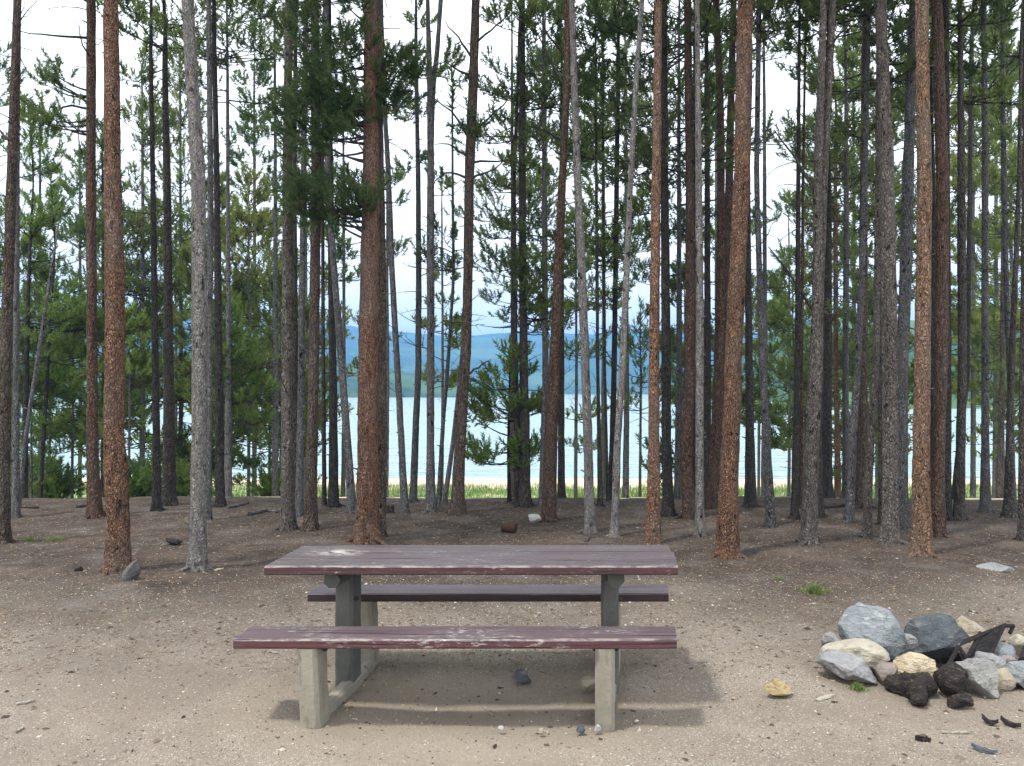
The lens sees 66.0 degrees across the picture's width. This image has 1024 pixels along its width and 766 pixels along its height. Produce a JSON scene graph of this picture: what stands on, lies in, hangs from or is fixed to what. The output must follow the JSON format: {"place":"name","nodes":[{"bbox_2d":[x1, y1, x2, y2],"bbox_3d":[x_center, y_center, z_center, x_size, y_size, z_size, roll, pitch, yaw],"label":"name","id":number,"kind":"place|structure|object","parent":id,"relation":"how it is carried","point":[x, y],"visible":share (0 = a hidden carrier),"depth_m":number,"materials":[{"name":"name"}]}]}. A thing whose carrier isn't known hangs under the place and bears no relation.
{"place":"outdoors","nodes":[
{"label":"outdoors","id":0,"kind":"place"},
{"bbox_2d":[21,311,756,393],"bbox_3d":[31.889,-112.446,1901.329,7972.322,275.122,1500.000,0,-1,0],"label":"hills","id":1,"kind":"structure","parent":0,"point":[483,348],"depth_m":1556.20,"materials":[{"name":"blue"}]},
{"bbox_2d":[0,0,1021,335],"label":"sky","id":2,"kind":"structure","parent":0,"point":[781,89],"materials":[{"name":"white"}]},
{"bbox_2d":[0,478,1023,765],"bbox_3d":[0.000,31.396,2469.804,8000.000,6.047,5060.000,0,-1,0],"label":"ground","id":3,"kind":"structure","parent":0,"point":[472,716],"depth_m":4.96,"materials":[{"name":"beige sand"}]},
{"bbox_2d":[0,0,45,543],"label":"pine tree","id":4,"kind":"object","parent":3,"relation":"on","point":[8,248],"visible":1,"depth_m":8.66,"materials":[{"name":"brown plant"}]},
{"bbox_2d":[0,0,66,517],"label":"pine tree","id":5,"kind":"object","parent":3,"relation":"on","point":[15,503],"visible":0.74,"depth_m":10.46,"materials":[{"name":"grey plant"}]},
{"bbox_2d":[10,332,85,497],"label":"pine tree","id":6,"kind":"object","parent":3,"relation":"on","point":[58,464],"visible":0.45,"depth_m":14.85,"materials":[{"name":"green plant"}]},
{"bbox_2d":[0,94,104,497],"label":"pine tree","id":7,"kind":"object","parent":3,"relation":"on","point":[55,203],"visible":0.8,"depth_m":13.98,"materials":[{"name":"green plant"}]},
{"bbox_2d":[0,164,104,497],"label":"pine tree","id":8,"kind":"object","parent":3,"relation":"on","point":[38,239],"visible":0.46,"depth_m":14.47,"materials":[{"name":"green plant"}]},
{"bbox_2d":[7,0,105,519],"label":"pine tree","id":9,"kind":"object","parent":3,"relation":"on","point":[94,507],"visible":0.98,"depth_m":10.53,"materials":[{"name":"brown plant"}]},
{"bbox_2d":[13,111,132,497],"bbox_3d":[-13.064,-2.302,23.883,3.392,11.978,3.905,0,-1,23],"label":"pine tree","id":10,"kind":"object","parent":3,"relation":"on","point":[68,189],"visible":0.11,"depth_m":23.83,"materials":[{"name":"green plant"}]},
{"bbox_2d":[11,288,148,497],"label":"pine tree","id":11,"kind":"object","parent":3,"relation":"on","point":[57,420],"visible":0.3,"depth_m":15.19,"materials":[{"name":"green plant"}]},
{"bbox_2d":[36,115,162,497],"bbox_3d":[-8.834,-1.627,17.116,2.680,8.444,2.446,0,-1,-33],"label":"pine tree","id":12,"kind":"object","parent":3,"relation":"on","point":[78,225],"visible":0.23,"depth_m":16.94,"materials":[{"name":"green plant"}]},
{"bbox_2d":[78,302,182,466],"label":"pine tree","id":13,"kind":"object","parent":3,"relation":"on","point":[145,364],"visible":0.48,"depth_m":14.47,"materials":[{"name":"green plant"}]},
{"bbox_2d":[85,0,176,576],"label":"pine tree","id":14,"kind":"object","parent":3,"relation":"on","point":[118,555],"visible":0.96,"depth_m":7.17,"materials":[{"name":"orange plant"}]},
{"bbox_2d":[56,25,212,466],"bbox_3d":[-7.571,-2.522,15.928,2.952,9.774,2.994,0,-1,0],"label":"pine tree","id":15,"kind":"object","parent":3,"relation":"on","point":[139,285],"visible":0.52,"depth_m":15.82,"materials":[{"name":"green plant"}]},
{"bbox_2d":[119,0,173,511],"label":"pine tree","id":16,"kind":"object","parent":3,"relation":"on","point":[156,503],"visible":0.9,"depth_m":11.06,"materials":[{"name":"black plant"}]},
{"bbox_2d":[96,0,233,506],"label":"pine tree","id":17,"kind":"object","parent":3,"relation":"on","point":[169,495],"visible":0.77,"depth_m":11.57,"materials":[{"name":"brown plant"}]},
{"bbox_2d":[125,39,257,489],"bbox_3d":[-7.524,-2.597,17.953,3.089,10.767,2.953,1,-1,-41],"label":"pine tree","id":18,"kind":"object","parent":3,"relation":"on","point":[180,175],"visible":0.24,"depth_m":17.95,"materials":[{"name":"green plant"}]},
{"bbox_2d":[153,0,241,506],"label":"pine tree","id":19,"kind":"object","parent":3,"relation":"on","point":[220,498],"visible":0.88,"depth_m":11.60,"materials":[{"name":"black plant"}]},
{"bbox_2d":[177,0,219,572],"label":"pine tree","id":20,"kind":"object","parent":3,"relation":"on","point":[197,558],"visible":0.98,"depth_m":7.30,"materials":[{"name":"grey plant"}]},
{"bbox_2d":[150,150,271,496],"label":"pine tree","id":21,"kind":"object","parent":3,"relation":"on","point":[239,287],"visible":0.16,"depth_m":19.03,"materials":[{"name":"green plant"}]},
{"bbox_2d":[129,0,310,496],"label":"pine tree","id":22,"kind":"object","parent":3,"relation":"on","point":[228,421],"visible":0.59,"depth_m":14.46,"materials":[{"name":"green plant"}]},
{"bbox_2d":[162,0,284,520],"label":"pine tree","id":23,"kind":"object","parent":3,"relation":"on","point":[209,117],"visible":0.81,"depth_m":10.36,"materials":[{"name":"plant"}]},
{"bbox_2d":[177,293,280,496],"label":"pine tree","id":24,"kind":"object","parent":3,"relation":"on","point":[237,356],"visible":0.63,"depth_m":14.87,"materials":[{"name":"green plant"}]},
{"bbox_2d":[174,158,308,495],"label":"pine tree","id":25,"kind":"object","parent":3,"relation":"on","point":[238,213],"visible":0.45,"depth_m":17.01,"materials":[{"name":"green plant"}]},
{"bbox_2d":[213,16,308,495],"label":"pine tree","id":26,"kind":"object","parent":3,"relation":"on","point":[261,79],"visible":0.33,"depth_m":24.90,"materials":[{"name":"green plant"}]},
{"bbox_2d":[187,209,340,486],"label":"pine tree","id":27,"kind":"object","parent":3,"relation":"on","point":[238,479],"visible":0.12,"depth_m":20.85,"materials":[{"name":"green plant"}]},
{"bbox_2d":[197,0,349,495],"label":"pine tree","id":28,"kind":"object","parent":3,"relation":"on","point":[275,491],"visible":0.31,"depth_m":14.97,"materials":[{"name":"grey plant"}]},
{"bbox_2d":[232,268,328,492],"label":"pine tree","id":29,"kind":"object","parent":3,"relation":"on","point":[246,461],"visible":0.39,"depth_m":16.38,"materials":[{"name":"green plant"}]},
{"bbox_2d":[241,0,363,513],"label":"pine tree","id":30,"kind":"object","parent":3,"relation":"on","point":[350,482],"visible":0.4,"depth_m":10.71,"materials":[{"name":"grey plant"}]},
{"bbox_2d":[229,0,382,531],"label":"pine tree","id":31,"kind":"object","parent":3,"relation":"on","point":[288,521],"visible":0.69,"depth_m":9.41,"materials":[{"name":"brown plant"}]},
{"bbox_2d":[273,0,341,531],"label":"pine tree","id":32,"kind":"object","parent":3,"relation":"on","point":[310,520],"visible":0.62,"depth_m":9.39,"materials":[{"name":"brown plant"}]},
{"bbox_2d":[294,0,350,516],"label":"pine tree","id":33,"kind":"object","parent":3,"relation":"on","point":[299,496],"visible":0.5,"depth_m":10.59,"materials":[{"name":"grey plant"}]},
{"bbox_2d":[300,0,357,507],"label":"pine tree","id":34,"kind":"object","parent":3,"relation":"on","point":[333,493],"visible":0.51,"depth_m":11.45,"materials":[{"name":"black plant"}]},
{"bbox_2d":[261,0,442,544],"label":"pine tree","id":35,"kind":"object","parent":3,"relation":"on","point":[368,191],"visible":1,"depth_m":8.62,"materials":[{"name":"green plant"}]},
{"bbox_2d":[359,0,406,537],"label":"pine tree","id":36,"kind":"object","parent":3,"relation":"on","point":[382,408],"visible":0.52,"depth_m":9.01,"materials":[{"name":"brown plant"}]},
{"bbox_2d":[381,0,419,514],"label":"pine tree","id":37,"kind":"object","parent":3,"relation":"on","point":[404,505],"visible":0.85,"depth_m":10.84,"materials":[{"name":"grey plant"}]},
{"bbox_2d":[388,0,451,502],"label":"pine tree","id":38,"kind":"object","parent":3,"relation":"on","point":[419,158],"visible":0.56,"depth_m":11.97,"materials":[{"name":"grey plant"}]},
{"bbox_2d":[382,0,468,513],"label":"pine tree","id":39,"kind":"object","parent":3,"relation":"on","point":[430,503],"visible":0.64,"depth_m":10.98,"materials":[{"name":"grey plant"}]},
{"bbox_2d":[411,164,461,495],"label":"pine tree","id":40,"kind":"object","parent":3,"relation":"on","point":[453,379],"visible":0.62,"depth_m":18.96,"materials":[{"name":"green plant"}]},
{"bbox_2d":[405,58,486,504],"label":"pine tree","id":41,"kind":"object","parent":3,"relation":"on","point":[454,233],"visible":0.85,"depth_m":11.68,"materials":[{"name":"green plant"}]},
{"bbox_2d":[233,545,677,732],"bbox_3d":[-0.195,1.398,4.428,2.350,0.880,1.115,0,-1,0],"label":"picnic table","id":42,"kind":"object","parent":3,"relation":"on","point":[356,637],"visible":0.94,"depth_m":4.12,"materials":[{"name":"red paint"}]},
{"bbox_2d":[428,0,519,515],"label":"pine tree","id":43,"kind":"object","parent":3,"relation":"on","point":[473,125],"visible":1,"depth_m":10.83,"materials":[{"name":"grey plant"}]},
{"bbox_2d":[441,14,572,497],"bbox_3d":[0.186,-3.696,17.130,2.829,12.563,2.380,0,-1,-36],"label":"pine tree","id":44,"kind":"object","parent":3,"relation":"on","point":[531,201],"visible":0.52,"depth_m":16.91,"materials":[{"name":"green plant"}]},
{"bbox_2d":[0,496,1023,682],"bbox_3d":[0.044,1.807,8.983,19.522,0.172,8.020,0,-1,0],"label":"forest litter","id":45,"kind":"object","parent":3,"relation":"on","point":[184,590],"visible":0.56,"depth_m":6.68,"materials":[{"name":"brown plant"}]},
{"bbox_2d":[465,334,561,501],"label":"young pine","id":46,"kind":"object","parent":3,"relation":"on","point":[478,455],"visible":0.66,"depth_m":11.57,"materials":[{"name":"green plant"}]},
{"bbox_2d":[452,0,601,508],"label":"pine tree","id":47,"kind":"object","parent":3,"relation":"on","point":[522,15],"visible":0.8,"depth_m":11.41,"materials":[{"name":"green plant"}]},
{"bbox_2d":[479,13,602,506],"bbox_3d":[0.414,-2.880,11.417,1.905,9.395,1.613,0,-1,27],"label":"pine tree","id":48,"kind":"object","parent":3,"relation":"on","point":[542,268],"visible":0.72,"depth_m":11.37,"materials":[{"name":"green plant"}]},
{"bbox_2d":[488,0,593,387],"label":"pine tree","id":49,"kind":"object","parent":3,"relation":"on","point":[550,169],"visible":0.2,"depth_m":19.48,"materials":[{"name":"green plant"}]},
{"bbox_2d":[529,0,609,522],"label":"pine tree","id":50,"kind":"object","parent":3,"relation":"on","point":[549,501],"visible":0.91,"depth_m":10.18,"materials":[{"name":"brown plant"}]},
{"bbox_2d":[525,2,614,497],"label":"pine tree","id":51,"kind":"object","parent":3,"relation":"on","point":[561,490],"visible":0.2,"depth_m":13.35,"materials":[{"name":"green plant"}]},
{"bbox_2d":[543,0,597,533],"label":"pine tree","id":52,"kind":"object","parent":3,"relation":"on","point":[590,526],"visible":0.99,"depth_m":9.42,"materials":[{"name":"grey plant"}]},
{"bbox_2d":[538,160,617,497],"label":"pine tree","id":53,"kind":"object","parent":3,"relation":"on","point":[577,418],"visible":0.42,"depth_m":17.97,"materials":[{"name":"green plant"}]},
{"bbox_2d":[550,15,639,501],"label":"pine tree","id":54,"kind":"object","parent":3,"relation":"on","point":[636,247],"visible":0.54,"depth_m":12.23,"materials":[{"name":"green plant"}]},
{"bbox_2d":[544,0,650,506],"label":"pine tree","id":55,"kind":"object","parent":3,"relation":"on","point":[583,38],"visible":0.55,"depth_m":11.63,"materials":[{"name":"green plant"}]},
{"bbox_2d":[562,0,652,497],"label":"pine tree","id":56,"kind":"object","parent":3,"relation":"on","point":[589,191],"visible":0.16,"depth_m":21.75,"materials":[{"name":"green plant"}]},
{"bbox_2d":[547,0,676,500],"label":"pine tree","id":57,"kind":"object","parent":3,"relation":"on","point":[615,154],"visible":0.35,"depth_m":12.58,"materials":[{"name":"black plant"}]},
{"bbox_2d":[591,0,643,537],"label":"pine tree","id":58,"kind":"object","parent":3,"relation":"on","point":[614,531],"visible":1,"depth_m":9.14,"materials":[{"name":"grey plant"}]},
{"bbox_2d":[572,0,683,497],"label":"pine tree","id":59,"kind":"object","parent":3,"relation":"on","point":[625,477],"visible":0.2,"depth_m":17.93,"materials":[{"name":"green plant"}]},
{"bbox_2d":[602,295,675,496],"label":"pine tree","id":60,"kind":"object","parent":3,"relation":"on","point":[630,342],"visible":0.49,"depth_m":16.88,"materials":[{"name":"green plant"}]},
{"bbox_2d":[561,0,736,516],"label":"pine tree","id":61,"kind":"object","parent":3,"relation":"on","point":[668,507],"visible":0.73,"depth_m":10.72,"materials":[{"name":"green plant"}]},
{"bbox_2d":[641,0,675,543],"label":"pine tree","id":62,"kind":"object","parent":3,"relation":"on","point":[653,533],"visible":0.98,"depth_m":8.75,"materials":[{"name":"orange plant"}]},
{"bbox_2d":[604,0,753,496],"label":"pine tree","id":63,"kind":"object","parent":3,"relation":"on","point":[672,231],"visible":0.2,"depth_m":15.13,"materials":[{"name":"green plant"}]},
{"bbox_2d":[627,0,736,498],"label":"pine tree","id":64,"kind":"object","parent":3,"relation":"on","point":[678,155],"visible":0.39,"depth_m":12.88,"materials":[{"name":"grey plant"}]},
{"bbox_2d":[590,0,803,519],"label":"pine tree","id":65,"kind":"object","parent":3,"relation":"on","point":[688,493],"visible":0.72,"depth_m":10.45,"materials":[{"name":"green plant"}]},
{"bbox_2d":[667,0,736,502],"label":"pine tree","id":66,"kind":"object","parent":3,"relation":"on","point":[707,355],"visible":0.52,"depth_m":11.70,"materials":[{"name":"brown plant"}]},
{"bbox_2d":[679,0,725,508],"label":"pine tree","id":67,"kind":"object","parent":3,"relation":"on","point":[711,501],"visible":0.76,"depth_m":11.28,"materials":[{"name":"brown plant"}]},
{"bbox_2d":[691,0,726,536],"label":"pine tree","id":68,"kind":"object","parent":3,"relation":"on","point":[699,529],"visible":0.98,"depth_m":9.08,"materials":[{"name":"plant"}]},
{"bbox_2d":[711,0,764,560],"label":"pine tree","id":69,"kind":"object","parent":3,"relation":"on","point":[727,545],"visible":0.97,"depth_m":8.01,"materials":[{"name":"orange plant"}]},
{"bbox_2d":[692,0,819,507],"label":"pine tree","id":70,"kind":"object","parent":3,"relation":"on","point":[750,495],"visible":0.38,"depth_m":11.44,"materials":[{"name":"black plant"}]},
{"bbox_2d":[704,0,808,528],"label":"pine tree","id":71,"kind":"object","parent":3,"relation":"on","point":[760,6],"visible":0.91,"depth_m":9.71,"materials":[{"name":"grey plant"}]},
{"bbox_2d":[714,1,814,495],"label":"pine tree","id":72,"kind":"object","parent":3,"relation":"on","point":[763,214],"visible":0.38,"depth_m":16.01,"materials":[{"name":"grey plant"}]},
{"bbox_2d":[742,188,812,495],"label":"pine tree","id":73,"kind":"object","parent":3,"relation":"on","point":[776,318],"visible":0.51,"depth_m":18.94,"materials":[{"name":"green plant"}]},
{"bbox_2d":[760,0,812,519],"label":"pine tree","id":74,"kind":"object","parent":3,"relation":"on","point":[794,511],"visible":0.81,"depth_m":10.38,"materials":[{"name":"black plant"}]},
{"bbox_2d":[768,0,868,545],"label":"pine tree","id":75,"kind":"object","parent":3,"relation":"on","point":[809,534],"visible":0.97,"depth_m":8.66,"materials":[{"name":"grey plant"}]},
{"bbox_2d":[767,87,877,474],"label":"pine tree","id":76,"kind":"object","parent":3,"relation":"on","point":[783,364],"visible":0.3,"depth_m":16.92,"materials":[{"name":"green plant"}]},
{"bbox_2d":[767,1,901,497],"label":"pine tree","id":77,"kind":"object","parent":3,"relation":"on","point":[837,401],"visible":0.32,"depth_m":15.98,"materials":[{"name":"green plant"}]},
{"bbox_2d":[773,1,901,497],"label":"pine tree","id":78,"kind":"object","parent":3,"relation":"on","point":[828,489],"visible":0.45,"depth_m":13.16,"materials":[{"name":"green plant"}]},
{"bbox_2d":[765,2,915,497],"bbox_3d":[5.660,-3.036,13.377,2.646,10.030,2.150,0,-1,0],"label":"pine tree","id":79,"kind":"object","parent":3,"relation":"on","point":[896,114],"visible":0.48,"depth_m":13.19,"materials":[{"name":"grey plant"}]},
{"bbox_2d":[774,0,908,508],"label":"pine tree","id":80,"kind":"object","parent":3,"relation":"on","point":[861,445],"visible":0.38,"depth_m":11.42,"materials":[{"name":"grey plant"}]},
{"bbox_2d":[783,0,907,522],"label":"pine tree","id":81,"kind":"object","parent":3,"relation":"on","point":[849,514],"visible":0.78,"depth_m":10.03,"materials":[{"name":"grey plant"}]},
{"bbox_2d":[791,17,915,468],"bbox_3d":[8.409,-3.013,19.019,2.708,11.926,2.873,0,-1,-34],"label":"pine tree","id":82,"kind":"object","parent":3,"relation":"on","point":[854,62],"visible":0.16,"depth_m":18.79,"materials":[{"name":"green plant"}]},
{"bbox_2d":[825,0,914,539],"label":"pine tree","id":83,"kind":"object","parent":3,"relation":"on","point":[867,533],"visible":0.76,"depth_m":9.00,"materials":[{"name":"grey plant"}]},
{"bbox_2d":[837,602,905,662],"bbox_3d":[2.244,1.588,4.933,0.369,0.411,0.351,0,-1,0],"label":"rock","id":84,"kind":"object","parent":3,"relation":"on","point":[880,626],"visible":0.52,"depth_m":4.85,"materials":[{"name":"grey stone"}]},
{"bbox_2d":[797,0,955,523],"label":"pine tree","id":85,"kind":"object","parent":3,"relation":"on","point":[836,88],"visible":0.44,"depth_m":9.87,"materials":[{"name":"green plant"}]},
{"bbox_2d":[854,0,914,546],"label":"pine tree","id":86,"kind":"object","parent":3,"relation":"on","point":[890,535],"visible":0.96,"depth_m":8.60,"materials":[{"name":"grey plant"}]},
{"bbox_2d":[868,0,932,528],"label":"pine tree","id":87,"kind":"object","parent":3,"relation":"on","point":[905,263],"visible":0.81,"depth_m":9.66,"materials":[{"name":"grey plant"}]},
{"bbox_2d":[871,0,940,558],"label":"pine tree","id":88,"kind":"object","parent":3,"relation":"on","point":[921,538],"visible":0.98,"depth_m":7.94,"materials":[{"name":"beige plant"}]},
{"bbox_2d":[900,0,954,537],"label":"pine tree","id":89,"kind":"object","parent":3,"relation":"on","point":[937,465],"visible":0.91,"depth_m":9.15,"materials":[{"name":"brown plant"}]},
{"bbox_2d":[856,0,1013,464],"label":"pine tree","id":90,"kind":"object","parent":3,"relation":"on","point":[872,103],"visible":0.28,"depth_m":11.19,"materials":[{"name":"black plant"}]},
{"bbox_2d":[904,613,970,662],"bbox_3d":[2.649,1.602,4.903,0.403,0.338,0.296,0,-1,0],"label":"rock","id":91,"kind":"object","parent":3,"relation":"on","point":[940,637],"visible":0.61,"depth_m":4.82,"materials":[{"name":"stone"}]},
{"bbox_2d":[864,0,1021,520],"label":"pine tree","id":92,"kind":"object","parent":3,"relation":"on","point":[959,509],"visible":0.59,"depth_m":10.19,"materials":[{"name":"grey plant"}]},
{"bbox_2d":[871,0,1022,520],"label":"pine tree","id":93,"kind":"object","parent":3,"relation":"on","point":[948,465],"visible":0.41,"depth_m":10.21,"materials":[{"name":"black plant"}]},
{"bbox_2d":[892,0,1018,499],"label":"pine tree","id":94,"kind":"object","parent":3,"relation":"on","point":[992,75],"visible":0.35,"depth_m":13.31,"materials":[{"name":"black plant"}]},
{"bbox_2d":[929,0,1018,512],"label":"pine tree","id":95,"kind":"object","parent":3,"relation":"on","point":[985,502],"visible":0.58,"depth_m":10.86,"materials":[{"name":"grey plant"}]},
{"bbox_2d":[929,0,1022,518],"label":"pine tree","id":96,"kind":"object","parent":3,"relation":"on","point":[1008,509],"visible":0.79,"depth_m":10.39,"materials":[{"name":"plant"}]},
{"bbox_2d":[935,1,1020,497],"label":"pine tree","id":97,"kind":"object","parent":3,"relation":"on","point":[976,316],"visible":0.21,"depth_m":19.94,"materials":[{"name":"green plant"}]},
{"bbox_2d":[950,4,1021,493],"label":"pine tree","id":98,"kind":"object","parent":3,"relation":"on","point":[977,269],"visible":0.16,"depth_m":23.94,"materials":[{"name":"green plant"}]},
{"bbox_2d":[964,1,1021,497],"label":"pine tree","id":99,"kind":"object","parent":3,"relation":"on","point":[1000,464],"visible":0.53,"depth_m":15.97,"materials":[{"name":"green plant"}]},
{"bbox_2d":[971,2,1021,512],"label":"pine tree","id":100,"kind":"object","parent":3,"relation":"on","point":[1003,180],"visible":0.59,"depth_m":10.96,"materials":[{"name":"grey plant"}]},
{"bbox_2d":[990,0,1023,541],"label":"pine tree","id":101,"kind":"object","parent":3,"relation":"on","point":[1020,530],"visible":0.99,"depth_m":8.81,"materials":[{"name":"brown plant"}]},
{"bbox_2d":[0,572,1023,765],"bbox_3d":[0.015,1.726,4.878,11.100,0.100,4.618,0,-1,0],"label":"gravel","id":102,"kind":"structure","parent":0,"point":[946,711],"depth_m":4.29,"materials":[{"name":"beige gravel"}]},
{"bbox_2d":[20,394,1018,478],"bbox_3d":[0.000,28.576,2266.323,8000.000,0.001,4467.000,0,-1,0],"label":"lake water","id":103,"kind":"structure","parent":0,"point":[488,471],"depth_m":61.11,"materials":[{"name":"blue liquid"}]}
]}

